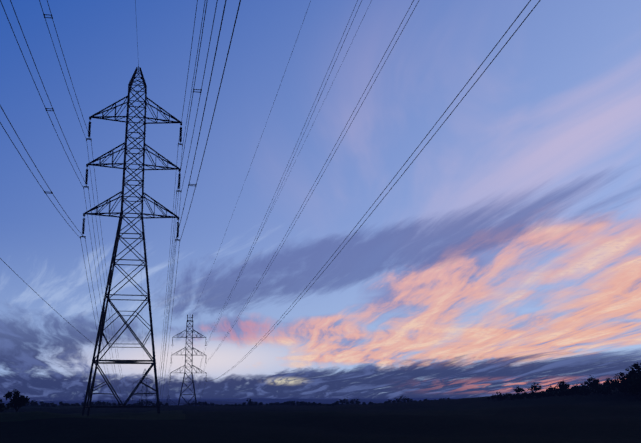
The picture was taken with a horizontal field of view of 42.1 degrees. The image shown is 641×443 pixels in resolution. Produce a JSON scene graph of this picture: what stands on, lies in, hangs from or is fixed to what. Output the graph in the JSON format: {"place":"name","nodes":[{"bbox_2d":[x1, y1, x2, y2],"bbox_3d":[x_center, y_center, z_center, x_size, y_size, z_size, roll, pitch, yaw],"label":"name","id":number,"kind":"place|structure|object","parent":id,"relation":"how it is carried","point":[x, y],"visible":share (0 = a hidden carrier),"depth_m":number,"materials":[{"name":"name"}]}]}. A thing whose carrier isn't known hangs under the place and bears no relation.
{"place":"outdoors","nodes":[
{"label":"outdoors","id":0,"kind":"place"},
{"bbox_2d":[0,384,640,442],"bbox_3d":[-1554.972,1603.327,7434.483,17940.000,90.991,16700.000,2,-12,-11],"label":"ground","id":1,"kind":"structure","parent":0,"point":[592,417],"depth_m":76.04,"materials":[{"name":"black plant"}]},
{"bbox_2d":[0,399,9,411],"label":"tree","id":2,"kind":"object","parent":1,"relation":"on","point":[2,407],"visible":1,"depth_m":127.79,"materials":[{"name":"brown plant"}]},
{"bbox_2d":[3,389,29,411],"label":"tree","id":3,"kind":"object","parent":1,"relation":"on","point":[16,401],"visible":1,"depth_m":114.39,"materials":[{"name":"brown plant"}]},
{"bbox_2d":[0,0,240,403],"bbox_3d":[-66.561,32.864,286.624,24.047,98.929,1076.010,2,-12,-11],"label":"conductors","id":4,"kind":"structure","parent":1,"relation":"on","point":[139,155],"depth_m":77.28,"materials":[{"name":"grey metal"}]},
{"bbox_2d":[82,67,181,415],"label":"pylon","id":5,"kind":"object","parent":1,"relation":"on","point":[96,362],"visible":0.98,"depth_m":112.29,"materials":[{"name":"metal"}]},
{"bbox_2d":[80,121,182,241],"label":"insulators","id":6,"kind":"object","parent":5,"relation":"attached to","point":[86,176],"visible":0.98,"depth_m":113.30,"materials":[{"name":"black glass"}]},
{"bbox_2d":[170,314,206,405],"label":"pylon","id":7,"kind":"object","parent":1,"relation":"on","point":[192,348],"visible":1,"depth_m":321.30,"materials":[{"name":"metal"}]},
{"bbox_2d":[165,0,539,403],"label":"conductors","id":8,"kind":"object","parent":7,"relation":"attached to","point":[338,146],"visible":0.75,"depth_m":91.13,"materials":[{"name":"grey metal"}]},
{"bbox_2d":[0,392,507,406],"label":"tree line","id":9,"kind":"object","parent":1,"relation":"on","point":[148,403],"visible":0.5,"depth_m":301.65,"materials":[{"name":"brown plant"}]},
{"bbox_2d":[513,386,523,392],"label":"tree","id":10,"kind":"object","parent":1,"relation":"on","point":[516,390],"visible":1,"depth_m":193.96,"materials":[{"name":"brown plant"}]},
{"bbox_2d":[527,383,541,391],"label":"tree","id":11,"kind":"object","parent":1,"relation":"on","point":[534,386],"visible":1,"depth_m":186.77,"materials":[{"name":"brown plant"}]},
{"bbox_2d":[546,385,556,392],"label":"tree","id":12,"kind":"object","parent":1,"relation":"on","point":[550,388],"visible":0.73,"depth_m":179.82,"materials":[{"name":"brown plant"}]},
{"bbox_2d":[555,380,569,389],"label":"tree","id":13,"kind":"object","parent":1,"relation":"on","point":[562,385],"visible":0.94,"depth_m":175.86,"materials":[{"name":"brown plant"}]},
{"bbox_2d":[487,384,639,400],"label":"tree line","id":14,"kind":"object","parent":1,"relation":"on","point":[604,389],"visible":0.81,"depth_m":162.91,"materials":[{"name":"brown plant"}]},
{"bbox_2d":[584,375,601,387],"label":"tree","id":15,"kind":"object","parent":1,"relation":"on","point":[589,383],"visible":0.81,"depth_m":164.66,"materials":[{"name":"brown plant"}]},
{"bbox_2d":[603,377,614,390],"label":"tree","id":16,"kind":"object","parent":1,"relation":"on","point":[607,382],"visible":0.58,"depth_m":157.82,"materials":[{"name":"brown plant"}]},
{"bbox_2d":[610,372,627,394],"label":"tree","id":17,"kind":"object","parent":1,"relation":"on","point":[616,383],"visible":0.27,"depth_m":146.91,"materials":[{"name":"brown plant"}]},
{"bbox_2d":[620,371,640,398],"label":"tree","id":18,"kind":"object","parent":1,"relation":"on","point":[624,382],"visible":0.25,"depth_m":138.92,"materials":[{"name":"brown plant"}]},
{"bbox_2d":[624,362,640,379],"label":"tree","id":19,"kind":"object","parent":1,"relation":"on","point":[633,373],"visible":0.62,"depth_m":133.43,"materials":[{"name":"brown plant"}]},
{"bbox_2d":[0,0,640,400],"label":"sky","id":20,"kind":"structure","parent":0,"point":[506,255],"materials":[{"name":"blue"}]}
]}

